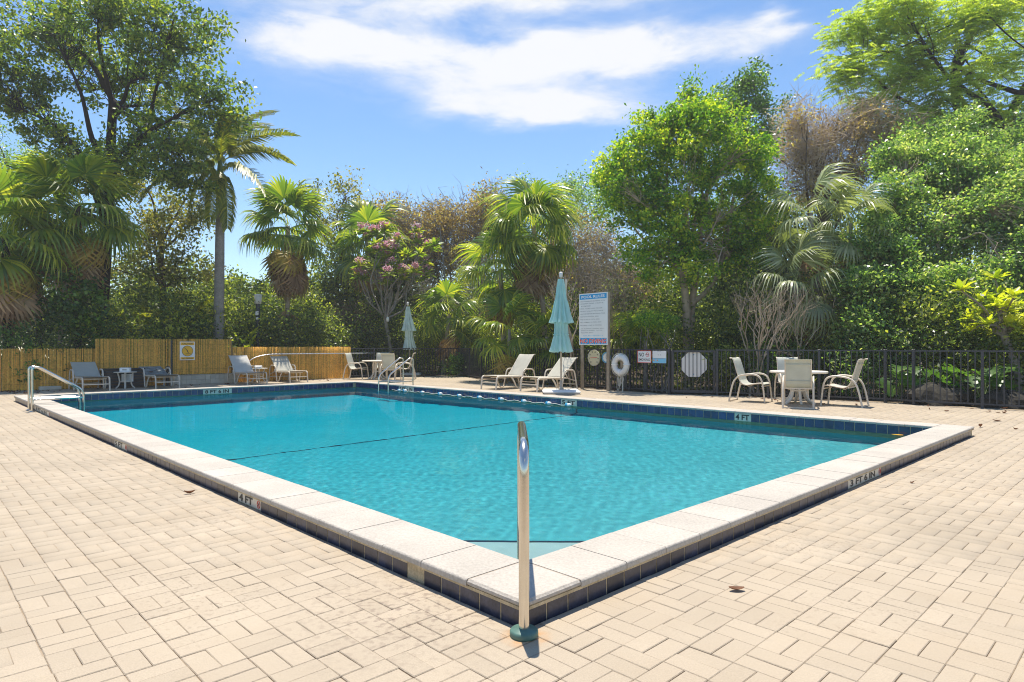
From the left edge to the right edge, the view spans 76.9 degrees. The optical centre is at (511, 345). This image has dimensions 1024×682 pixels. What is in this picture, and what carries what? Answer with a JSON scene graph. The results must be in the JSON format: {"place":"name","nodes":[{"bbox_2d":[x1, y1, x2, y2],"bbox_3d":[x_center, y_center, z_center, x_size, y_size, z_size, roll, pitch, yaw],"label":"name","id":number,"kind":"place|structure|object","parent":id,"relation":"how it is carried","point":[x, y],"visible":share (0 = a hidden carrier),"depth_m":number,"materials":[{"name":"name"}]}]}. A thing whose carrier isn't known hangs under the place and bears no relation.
{"place":"outdoors","nodes":[
{"label":"outdoors","id":0,"kind":"place"},
{"bbox_2d":[58,387,906,558],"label":"pool water","id":1,"kind":"structure","parent":0,"point":[445,464],"depth_m":8.03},
{"bbox_2d":[392,389,570,405],"bbox_3d":[-1.152,1.296,16.578,0.100,0.086,7.012,0,0,-44],"label":"float line","id":2,"kind":"object","parent":1,"relation":"on","point":[499,398],"visible":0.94,"depth_m":16.01,"materials":[{"name":"plastic"}]},
{"bbox_2d":[1,376,1007,412],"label":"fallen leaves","id":3,"kind":"object","parent":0,"point":[469,381],"visible":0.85,"depth_m":17.71,"materials":[{"name":"brown plant"}]},
{"bbox_2d":[1,358,1015,406],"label":"ground","id":4,"kind":"structure","parent":0,"point":[752,395],"depth_m":21.05,"materials":[{"name":"stone"}]},
{"bbox_2d":[0,319,56,390],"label":"shrub","id":5,"kind":"object","parent":4,"relation":"on","point":[8,332],"visible":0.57,"depth_m":18.55,"materials":[{"name":"green plant"}]},
{"bbox_2d":[0,117,67,349],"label":"leafy tree","id":6,"kind":"object","parent":4,"relation":"on","point":[9,154],"visible":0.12,"depth_m":24.87,"materials":[{"name":"green plant"}]},
{"bbox_2d":[0,163,86,389],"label":"fan palm","id":7,"kind":"object","parent":4,"relation":"on","point":[19,281],"visible":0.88,"depth_m":18.98,"materials":[{"name":"green plant"}]},
{"bbox_2d":[5,309,88,388],"bbox_3d":[-13.999,0.110,19.323,2.175,2.453,1.445,0,0,0],"label":"shrub","id":8,"kind":"object","parent":4,"relation":"on","point":[51,346],"visible":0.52,"depth_m":19.16,"materials":[{"name":"green plant"}]},
{"bbox_2d":[0,154,106,370],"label":"fan palm","id":9,"kind":"object","parent":4,"relation":"on","point":[58,195],"visible":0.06,"depth_m":21.29,"materials":[{"name":"green plant"}]},
{"bbox_2d":[24,255,120,352],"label":"seagrape tree","id":10,"kind":"object","parent":4,"relation":"on","point":[74,314],"visible":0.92,"depth_m":19.75,"materials":[{"name":"green plant"}]},
{"bbox_2d":[1,142,148,357],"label":"fan palm","id":11,"kind":"object","parent":4,"relation":"on","point":[88,256],"visible":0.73,"depth_m":20.11,"materials":[{"name":"green plant"}]},
{"bbox_2d":[49,314,121,376],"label":"shrub","id":12,"kind":"object","parent":4,"relation":"on","point":[87,341],"visible":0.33,"depth_m":20.28,"materials":[{"name":"green plant"}]},
{"bbox_2d":[0,0,262,352],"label":"almond tree","id":13,"kind":"object","parent":4,"relation":"on","point":[108,16],"visible":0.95,"depth_m":21.87,"materials":[{"name":"green plant"}]},
{"bbox_2d":[89,303,179,358],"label":"clumping palm","id":14,"kind":"object","parent":4,"relation":"on","point":[135,315],"visible":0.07,"depth_m":24.02,"materials":[{"name":"green plant"}]},
{"bbox_2d":[88,167,225,336],"bbox_3d":[-14.354,-3.345,25.850,5.393,9.465,4.263,0,0,0],"label":"leafy tree","id":15,"kind":"object","parent":4,"relation":"on","point":[186,220],"visible":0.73,"depth_m":25.68,"materials":[{"name":"green plant"}]},
{"bbox_2d":[131,297,241,366],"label":"clumping palm","id":16,"kind":"object","parent":4,"relation":"on","point":[202,304],"visible":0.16,"depth_m":24.29,"materials":[{"name":"green plant"}]},
{"bbox_2d":[136,84,300,373],"bbox_3d":[-11.044,-4.178,23.900,6.106,11.124,5.111,0,0,41],"label":"royal palm","id":17,"kind":"object","parent":4,"relation":"on","point":[231,148],"visible":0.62,"depth_m":23.70,"materials":[{"name":"green plant"}]},
{"bbox_2d":[33,263,417,383],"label":"undergrowth","id":18,"kind":"object","parent":4,"relation":"on","point":[316,330],"visible":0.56,"depth_m":25.03,"materials":[{"name":"green plant"}]},
{"bbox_2d":[228,327,263,380],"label":"banana plant","id":19,"kind":"object","parent":4,"relation":"on","point":[250,341],"visible":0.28,"depth_m":24.13,"materials":[{"name":"green plant"}]},
{"bbox_2d":[254,294,261,362],"bbox_3d":[-9.617,-0.319,24.385,0.265,3.299,0.244,0,0,45],"label":"lamp post","id":20,"kind":"object","parent":4,"relation":"on","point":[257,297],"visible":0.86,"depth_m":24.33,"materials":[{"name":"metal"}]},
{"bbox_2d":[237,173,335,375],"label":"fan palm","id":21,"kind":"object","parent":4,"relation":"on","point":[287,269],"visible":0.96,"depth_m":26.09,"materials":[{"name":"green plant"}]},
{"bbox_2d":[282,165,377,369],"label":"sparse tree","id":22,"kind":"object","parent":4,"relation":"on","point":[339,188],"visible":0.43,"depth_m":32.58,"materials":[{"name":"green plant"}]},
{"bbox_2d":[319,297,390,343],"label":"shrub","id":23,"kind":"object","parent":4,"relation":"on","point":[343,311],"visible":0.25,"depth_m":29.24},
{"bbox_2d":[327,199,414,365],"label":"fan palm","id":24,"kind":"object","parent":4,"relation":"on","point":[369,212],"visible":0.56,"depth_m":30.41,"materials":[{"name":"green plant"}]},
{"bbox_2d":[350,220,443,375],"bbox_3d":[-5.073,-2.156,28.301,4.109,6.998,3.021,0,0,0],"label":"frangipani","id":25,"kind":"object","parent":4,"relation":"on","point":[403,270],"visible":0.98,"depth_m":28.41,"materials":[{"name":"green plant"}]},
{"bbox_2d":[392,350,433,375],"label":"shrub","id":26,"kind":"object","parent":4,"relation":"on","point":[419,361],"visible":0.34,"depth_m":28.01,"materials":[{"name":"green plant"}]},
{"bbox_2d":[359,166,526,371],"bbox_3d":[-3.773,-3.868,34.128,10.015,10.681,5.537,0,0,0],"label":"thicket","id":27,"kind":"object","parent":4,"relation":"on","point":[443,221],"visible":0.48,"depth_m":33.17,"materials":[{"name":"brown plant"}]},
{"bbox_2d":[410,276,481,375],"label":"fan palm","id":28,"kind":"object","parent":4,"relation":"on","point":[446,289],"visible":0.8,"depth_m":27.93,"materials":[{"name":"green plant"}]},
{"bbox_2d":[436,346,490,376],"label":"shrub","id":29,"kind":"object","parent":4,"relation":"on","point":[458,363],"visible":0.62,"depth_m":27.08,"materials":[{"name":"green plant"}]},
{"bbox_2d":[0,254,999,365],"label":"woods","id":30,"kind":"object","parent":4,"relation":"on","point":[190,265],"depth_m":42.63,"materials":[{"name":"green plant"}]},
{"bbox_2d":[450,215,556,353],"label":"fan palm","id":31,"kind":"object","parent":4,"relation":"on","point":[504,291],"visible":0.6,"depth_m":23.26,"materials":[{"name":"green plant"}]},
{"bbox_2d":[462,289,551,383],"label":"fan palm","id":32,"kind":"object","parent":4,"relation":"on","point":[509,343],"visible":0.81,"depth_m":21.88,"materials":[{"name":"green plant"}]},
{"bbox_2d":[480,176,588,381],"bbox_3d":[0.818,-2.458,23.237,4.243,7.587,4.305,0,0,0],"label":"fan palm","id":33,"kind":"object","parent":4,"relation":"on","point":[533,200],"visible":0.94,"depth_m":22.76,"materials":[{"name":"green plant"}]},
{"bbox_2d":[513,301,578,384],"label":"fan palm","id":34,"kind":"object","parent":4,"relation":"on","point":[545,318],"visible":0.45,"depth_m":21.09,"materials":[{"name":"green plant"}]},
{"bbox_2d":[475,163,617,330],"bbox_3d":[1.964,-4.044,32.946,7.922,10.851,5.555,0,0,0],"label":"leafy tree","id":35,"kind":"object","parent":4,"relation":"on","point":[581,195],"visible":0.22,"depth_m":32.13,"materials":[{"name":"green plant"}]},
{"bbox_2d":[109,180,1002,376],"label":"woods","id":36,"kind":"object","parent":4,"relation":"on","point":[329,287],"visible":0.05,"depth_m":31.67,"materials":[{"name":"green plant"}]},
{"bbox_2d":[531,267,612,386],"bbox_3d":[1.946,-0.575,20.347,2.269,3.835,2.560,0,0,-23],"label":"bare shrub","id":37,"kind":"object","parent":4,"relation":"on","point":[570,337],"visible":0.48,"depth_m":20.14,"materials":[{"name":"brown plant"}]},
{"bbox_2d":[570,292,639,389],"bbox_3d":[2.910,-0.198,19.629,2.536,3.073,1.269,0,0,0],"label":"bare shrub","id":38,"kind":"object","parent":4,"relation":"on","point":[612,314],"visible":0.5,"depth_m":19.68,"materials":[{"name":"brown plant"}]},
{"bbox_2d":[538,201,672,377],"bbox_3d":[3.615,-2.401,26.926,6.794,7.673,3.434,0,0,0],"label":"thicket","id":39,"kind":"object","parent":4,"relation":"on","point":[588,241],"visible":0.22,"depth_m":26.67,"materials":[{"name":"green plant"}]},
{"bbox_2d":[588,305,654,386],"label":"fan palm","id":40,"kind":"object","parent":4,"relation":"on","point":[612,341],"visible":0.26,"depth_m":20.14,"materials":[{"name":"green plant"}]},
{"bbox_2d":[610,301,681,388],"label":"fan palm","id":41,"kind":"object","parent":4,"relation":"on","point":[630,327],"visible":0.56,"depth_m":19.21,"materials":[{"name":"green plant"}]},
{"bbox_2d":[632,307,682,392],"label":"clipped shrub","id":42,"kind":"object","parent":4,"relation":"on","point":[659,323],"visible":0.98,"depth_m":17.87,"materials":[{"name":"green plant"}]},
{"bbox_2d":[351,262,1023,399],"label":"undergrowth","id":43,"kind":"object","parent":4,"relation":"on","point":[937,311],"visible":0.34,"depth_m":18.36,"materials":[{"name":"green plant"}]},
{"bbox_2d":[409,223,887,341],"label":"dead twigs","id":44,"kind":"object","parent":43,"relation":"on","point":[601,257],"visible":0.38,"depth_m":21.68,"materials":[{"name":"grey plant"}]},
{"bbox_2d":[584,64,794,389],"bbox_3d":[5.319,-3.644,19.494,6.393,10.051,3.976,0,0,0],"label":"broadleaf tree","id":45,"kind":"object","parent":4,"relation":"on","point":[644,197],"visible":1,"depth_m":19.00,"materials":[{"name":"green plant"}]},
{"bbox_2d":[674,341,750,394],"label":"shrub","id":46,"kind":"object","parent":4,"relation":"on","point":[695,379],"visible":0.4,"depth_m":17.53,"materials":[{"name":"green plant"}]},
{"bbox_2d":[710,338,776,394],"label":"shrub","id":47,"kind":"object","parent":4,"relation":"on","point":[733,374],"visible":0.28,"depth_m":17.30,"materials":[{"name":"green plant"}]},
{"bbox_2d":[709,55,800,330],"bbox_3d":[10.835,-5.894,29.924,5.719,14.550,4.428,0,0,-20],"label":"broadleaf tree","id":48,"kind":"object","parent":4,"relation":"on","point":[744,87],"visible":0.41,"depth_m":29.15,"materials":[{"name":"green plant"}]},
{"bbox_2d":[730,276,810,396],"bbox_3d":[6.640,-0.246,16.817,2.129,3.183,2.096,0,0,0],"label":"bare shrub","id":49,"kind":"object","parent":4,"relation":"on","point":[762,338],"visible":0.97,"depth_m":16.64,"materials":[{"name":"brown plant"}]},
{"bbox_2d":[745,335,834,395],"bbox_3d":[7.263,0.479,17.067,2.273,1.655,1.709,0,0,0],"label":"shrub","id":50,"kind":"object","parent":4,"relation":"on","point":[775,359],"visible":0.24,"depth_m":16.92,"materials":[{"name":"green plant"}]},
{"bbox_2d":[747,226,851,393],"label":"fan palm","id":51,"kind":"object","parent":4,"relation":"on","point":[810,255],"visible":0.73,"depth_m":17.34,"materials":[{"name":"plant"}]},
{"bbox_2d":[759,285,842,396],"bbox_3d":[7.444,-0.131,16.824,2.290,2.942,2.333,0,0,0],"label":"bare shrub","id":52,"kind":"object","parent":4,"relation":"on","point":[787,324],"visible":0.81,"depth_m":16.62,"materials":[{"name":"brown plant"}]},
{"bbox_2d":[759,162,878,390],"bbox_3d":[8.362,-1.953,18.122,2.990,6.578,2.838,0,0,0],"label":"fan palm","id":53,"kind":"object","parent":4,"relation":"on","point":[793,234],"visible":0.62,"depth_m":17.98,"materials":[{"name":"plant"}]},
{"bbox_2d":[786,335,870,397],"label":"shrub","id":54,"kind":"object","parent":4,"relation":"on","point":[832,355],"visible":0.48,"depth_m":16.56,"materials":[{"name":"green plant"}]},
{"bbox_2d":[814,328,851,395],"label":"bare shrub","id":55,"kind":"object","parent":4,"relation":"on","point":[842,359],"visible":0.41,"depth_m":16.83,"materials":[{"name":"brown plant"}]},
{"bbox_2d":[757,70,935,347],"bbox_3d":[11.824,-4.218,22.962,6.738,11.205,4.076,0,0,0],"label":"dry tree","id":56,"kind":"object","parent":4,"relation":"on","point":[814,149],"visible":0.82,"depth_m":22.58,"materials":[{"name":"brown plant"}]},
{"bbox_2d":[802,182,900,393],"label":"fan palm","id":57,"kind":"object","parent":4,"relation":"on","point":[871,203],"visible":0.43,"depth_m":17.46,"materials":[{"name":"plant"}]},
{"bbox_2d":[821,336,903,396],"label":"shrub","id":58,"kind":"object","parent":4,"relation":"on","point":[865,371],"visible":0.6,"depth_m":16.09,"materials":[{"name":"green plant"}]},
{"bbox_2d":[876,364,931,401],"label":"monstera plant","id":59,"kind":"object","parent":4,"relation":"on","point":[893,372],"visible":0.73,"depth_m":14.57,"materials":[{"name":"green plant"}]},
{"bbox_2d":[794,0,1023,375],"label":"feathery tree","id":60,"kind":"object","parent":4,"relation":"on","point":[981,18],"visible":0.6,"depth_m":23.95,"materials":[{"name":"green plant"}]},
{"bbox_2d":[822,124,1023,373],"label":"vine curtain","id":61,"kind":"object","parent":4,"relation":"on","point":[955,225],"visible":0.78,"depth_m":17.29,"materials":[{"name":"green plant"}]},
{"bbox_2d":[899,379,974,406],"bbox_3d":[9.472,1.029,14.147,1.573,0.603,0.872,0,0,0],"label":"rock","id":62,"kind":"object","parent":4,"relation":"on","point":[943,393],"visible":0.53,"depth_m":13.97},
{"bbox_2d":[858,99,1023,370],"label":"leafy tree","id":63,"kind":"object","parent":4,"relation":"on","point":[1015,135],"visible":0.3,"depth_m":20.45,"materials":[{"name":"green plant"}]},
{"bbox_2d":[919,363,974,391],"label":"monstera plant","id":64,"kind":"object","parent":4,"relation":"on","point":[937,374],"visible":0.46,"depth_m":14.19,"materials":[{"name":"green plant"}]},
{"bbox_2d":[948,268,1023,392],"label":"frangipani","id":65,"kind":"object","parent":4,"relation":"on","point":[1004,306],"visible":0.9,"depth_m":14.29,"materials":[{"name":"yellow plant"}]},
{"bbox_2d":[963,364,1022,397],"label":"monstera plant","id":66,"kind":"object","parent":4,"relation":"on","point":[1000,376],"visible":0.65,"depth_m":13.59,"materials":[{"name":"green plant"}]},
{"bbox_2d":[973,387,1023,409],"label":"rock","id":67,"kind":"object","parent":4,"relation":"on","point":[1000,395],"visible":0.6,"depth_m":13.29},
{"bbox_2d":[0,376,1023,681],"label":"pool deck","id":68,"kind":"structure","parent":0,"point":[116,564],"depth_m":3.36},
{"bbox_2d":[38,386,61,390],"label":"stone block","id":69,"kind":"structure","parent":68,"relation":"on","point":[40,388],"depth_m":18.63,"materials":[{"name":"stone"}]},
{"bbox_2d":[27,366,84,411],"bbox_3d":[-9.188,1.300,12.977,0.922,1.812,0.500,0,0,-44],"label":"handrail","id":70,"kind":"object","parent":68,"relation":"attached to","point":[75,386],"visible":0.87,"depth_m":12.82,"materials":[{"name":"metal"}]},
{"bbox_2d":[68,362,110,390],"bbox_3d":[-12.309,0.885,18.761,0.784,0.811,1.889,0,0,-44],"label":"sun lounger","id":71,"kind":"object","parent":68,"relation":"on","point":[79,370],"visible":0.97,"depth_m":19.00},
{"bbox_2d":[101,368,144,387],"bbox_3d":[-11.993,0.973,19.862,1.107,0.564,0.530,0,0,-44],"label":"storage chest","id":72,"kind":"object","parent":68,"relation":"on","point":[138,378],"visible":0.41,"depth_m":19.63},
{"bbox_2d":[121,374,132,381],"bbox_3d":[-11.762,0.976,19.707,0.320,0.240,0.011,0,0,-44],"label":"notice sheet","id":73,"kind":"object","parent":72,"relation":"attached to","point":[128,377],"visible":0.61,"depth_m":19.70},
{"bbox_2d":[113,371,136,388],"bbox_3d":[-11.673,1.038,19.450,0.620,0.514,0.620,0,0,-29],"label":"side table","id":74,"kind":"object","parent":68,"relation":"on","point":[130,381],"visible":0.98,"depth_m":19.35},
{"bbox_2d":[119,367,130,371],"bbox_3d":[-11.703,0.718,19.499,0.280,0.127,0.122,0,0,-9],"label":"white carton","id":75,"kind":"object","parent":74,"relation":"on","point":[126,369],"visible":1,"depth_m":19.45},
{"bbox_2d":[138,366,179,388],"bbox_3d":[-10.979,0.972,20.000,0.784,0.636,1.965,0,0,-44],"label":"sun lounger","id":76,"kind":"object","parent":68,"relation":"on","point":[154,373],"visible":0.98,"depth_m":20.10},
{"bbox_2d":[0,338,350,390],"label":"bamboo fence","id":77,"kind":"object","parent":68,"relation":"on","point":[109,358],"visible":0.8,"depth_m":20.88,"materials":[{"name":"wood"}]},
{"bbox_2d":[180,342,194,359],"bbox_3d":[-10.804,0.167,21.446,0.473,0.618,0.018,0,0,-44],"label":"caution sign","id":78,"kind":"object","parent":77,"relation":"attached to","point":[187,350],"visible":1,"depth_m":21.44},
{"bbox_2d":[171,373,237,384],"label":"wall","id":79,"kind":"structure","parent":68,"relation":"on","point":[202,379],"depth_m":21.73,"materials":[{"name":"tile"}]},
{"bbox_2d":[227,355,267,384],"bbox_3d":[-9.029,0.807,21.961,0.784,0.966,1.772,0,0,-44],"label":"sun lounger","id":80,"kind":"object","parent":68,"relation":"on","point":[241,364],"visible":0.97,"depth_m":22.23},
{"bbox_2d":[251,368,267,382],"bbox_3d":[-8.935,1.038,22.700,0.620,0.514,0.620,0,0,-29],"label":"side table","id":81,"kind":"object","parent":68,"relation":"on","point":[262,376],"visible":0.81,"depth_m":22.61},
{"bbox_2d":[268,355,307,382],"bbox_3d":[-8.046,0.812,23.151,0.784,0.956,1.781,0,0,-44],"label":"sun lounger","id":82,"kind":"object","parent":68,"relation":"on","point":[282,364],"visible":0.98,"depth_m":23.41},
{"bbox_2d":[342,353,368,379],"bbox_3d":[-6.036,0.776,24.912,0.840,1.018,0.611,0,0,11],"label":"patio chair","id":83,"kind":"object","parent":68,"relation":"on","point":[350,362],"visible":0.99,"depth_m":24.89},
{"bbox_2d":[362,360,385,378],"bbox_3d":[-5.215,0.932,25.000,1.200,0.753,1.200,0,0,-17],"label":"patio table","id":84,"kind":"object","parent":68,"relation":"on","point":[375,362],"visible":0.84,"depth_m":24.87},
{"bbox_2d":[372,353,390,377],"bbox_3d":[-5.255,0.776,25.960,0.611,1.018,0.840,0,0,-2],"label":"patio chair","id":85,"kind":"object","parent":68,"relation":"on","point":[378,356],"visible":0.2,"depth_m":26.21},
{"bbox_2d":[379,353,400,380],"bbox_3d":[-4.555,0.776,24.140,0.611,1.018,0.840,0,0,7],"label":"patio chair","id":86,"kind":"object","parent":68,"relation":"on","point":[388,359],"visible":0.84,"depth_m":23.91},
{"bbox_2d":[394,353,415,378],"bbox_3d":[-4.141,0.776,25.006,0.840,1.018,0.611,0,0,-6],"label":"patio chair","id":87,"kind":"object","parent":68,"relation":"on","point":[410,364],"visible":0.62,"depth_m":24.78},
{"bbox_2d":[399,302,421,376],"bbox_3d":[-4.270,-0.288,27.148,0.860,3.138,0.750,0,0,0],"label":"sunshade","id":88,"kind":"object","parent":68,"relation":"on","point":[408,328],"visible":0.98,"depth_m":27.02,"materials":[{"name":"teal fabric"}]},
{"bbox_2d":[14,381,973,625],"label":"swimming pool","id":89,"kind":"structure","parent":68,"relation":"in","point":[561,581],"depth_m":4.59,"materials":[{"name":"tile"}]},
{"bbox_2d":[378,357,413,391],"bbox_3d":[-3.416,1.247,18.962,0.905,1.818,0.556,0,0,-44],"label":"pool ladder","id":90,"kind":"object","parent":89,"relation":"attached to","point":[397,381],"visible":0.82,"depth_m":19.02,"materials":[{"name":"metal"}]},
{"bbox_2d":[480,354,535,389],"bbox_3d":[-0.096,0.769,19.537,1.705,1.041,0.784,0,0,-44],"label":"sun lounger","id":91,"kind":"object","parent":68,"relation":"on","point":[519,368],"visible":0.92,"depth_m":19.76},
{"bbox_2d":[510,421,537,641],"bbox_3d":[0.053,0.991,3.306,0.127,1.143,1.037,0,0,0],"label":"handrail","id":92,"kind":"object","parent":68,"relation":"on","point":[523,630],"visible":0.98,"depth_m":2.83,"materials":[{"name":"metal"}]},
{"bbox_2d":[520,357,577,391],"bbox_3d":[1.088,0.812,18.612,1.781,0.956,0.784,0,0,-44],"label":"sun lounger","id":93,"kind":"object","parent":68,"relation":"on","point":[567,362],"visible":0.93,"depth_m":18.82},
{"bbox_2d":[542,272,580,393],"bbox_3d":[1.323,-0.360,17.367,1.000,3.282,0.750,0,0,0],"label":"sunshade","id":94,"kind":"object","parent":68,"relation":"on","point":[561,319],"visible":1,"depth_m":17.23,"materials":[{"name":"teal fabric"}]},
{"bbox_2d":[579,292,609,390],"bbox_3d":[2.392,-0.128,18.724,0.101,2.818,1.148,0,0,-39],"label":"pool rules board","id":95,"kind":"object","parent":68,"relation":"on","point":[594,318],"visible":1,"depth_m":18.65,"materials":[{"name":"white plastic"}]},
{"bbox_2d":[620,361,623,391],"bbox_3d":[3.104,0.805,18.079,0.050,0.953,0.120,0,0,-39],"label":"life ring post","id":96,"kind":"object","parent":68,"relation":"on","point":[621,364],"visible":0.54,"depth_m":18.06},
{"bbox_2d":[611,353,629,390],"bbox_3d":[3.039,0.727,18.026,0.228,1.064,0.668,0,0,-39],"label":"life ring","id":97,"kind":"object","parent":96,"relation":"hanging from","point":[615,364],"visible":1,"depth_m":17.97,"materials":[{"name":"white plastic"}]},
{"bbox_2d":[350,348,1023,407],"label":"metal fence","id":98,"kind":"object","parent":68,"relation":"on","point":[885,399],"visible":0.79,"depth_m":15.96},
{"bbox_2d":[249,353,372,361],"bbox_3d":[-7.523,0.598,24.564,5.285,0.642,0.099,0,0,-45],"label":"rescue hook","id":99,"kind":"object","parent":98,"relation":"attached to","point":[307,353],"visible":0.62,"depth_m":24.28,"materials":[{"name":"metal"}]},
{"bbox_2d":[588,350,599,365],"bbox_3d":[2.445,0.354,19.203,0.037,0.486,0.486,0,0,-39],"label":"thermometer","id":100,"kind":"object","parent":98,"relation":"attached to","point":[593,357],"visible":1,"depth_m":19.17,"materials":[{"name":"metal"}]},
{"bbox_2d":[602,352,610,362],"bbox_3d":[2.753,0.340,18.822,0.042,0.318,0.318,0,0,-39],"label":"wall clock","id":101,"kind":"object","parent":98,"relation":"attached to","point":[604,357],"depth_m":18.85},
{"bbox_2d":[637,351,650,362],"bbox_3d":[3.643,0.298,17.748,0.010,0.338,0.482,0,0,-39],"label":"no smoking sign","id":102,"kind":"object","parent":98,"relation":"attached to","point":[643,356],"visible":1,"depth_m":17.75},
{"bbox_2d":[653,351,665,362],"bbox_3d":[3.967,0.299,17.352,0.010,0.330,0.452,0,0,-39],"label":"notice sign","id":103,"kind":"object","parent":98,"relation":"attached to","point":[659,356],"visible":1,"depth_m":17.35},
{"bbox_2d":[671,350,715,392],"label":"metal gate","id":104,"kind":"structure","parent":98,"relation":"attached to","point":[713,367],"depth_m":16.87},
{"bbox_2d":[682,352,706,376],"bbox_3d":[4.777,0.488,16.933,0.653,0.653,0.008,0,0,22],"label":"octagonal sign","id":105,"kind":"object","parent":104,"relation":"attached to","point":[692,364],"visible":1,"depth_m":16.93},
{"bbox_2d":[728,357,772,402],"bbox_3d":[5.501,0.776,14.866,0.840,1.018,0.611,0,0,37],"label":"patio chair","id":106,"kind":"object","parent":68,"relation":"on","point":[741,374],"visible":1,"depth_m":14.86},
{"bbox_2d":[774,357,808,400],"bbox_3d":[6.639,0.776,15.339,0.611,1.018,0.840,0,0,10],"label":"patio chair","id":107,"kind":"object","parent":68,"relation":"on","point":[780,363],"visible":0.41,"depth_m":15.63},
{"bbox_2d":[782,359,814,409],"bbox_3d":[5.985,0.776,13.466,0.611,1.018,0.840,0,0,25],"label":"patio chair","id":108,"kind":"object","parent":68,"relation":"on","point":[797,374],"visible":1,"depth_m":13.25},
{"bbox_2d":[769,370,827,404],"bbox_3d":[6.379,0.932,14.350,1.200,0.753,1.200,0,0,-17],"label":"patio table","id":109,"kind":"object","parent":68,"relation":"on","point":[789,398],"visible":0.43,"depth_m":14.24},
{"bbox_2d":[820,358,869,407],"bbox_3d":[7.131,0.776,13.811,0.840,1.018,0.611,0,0,41],"label":"patio chair","id":110,"kind":"object","parent":68,"relation":"on","point":[856,374],"visible":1,"depth_m":13.76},
{"bbox_2d":[0,0,1023,357],"label":"sky","id":111,"kind":"structure","parent":0,"point":[418,94],"materials":[{"name":"blue"}]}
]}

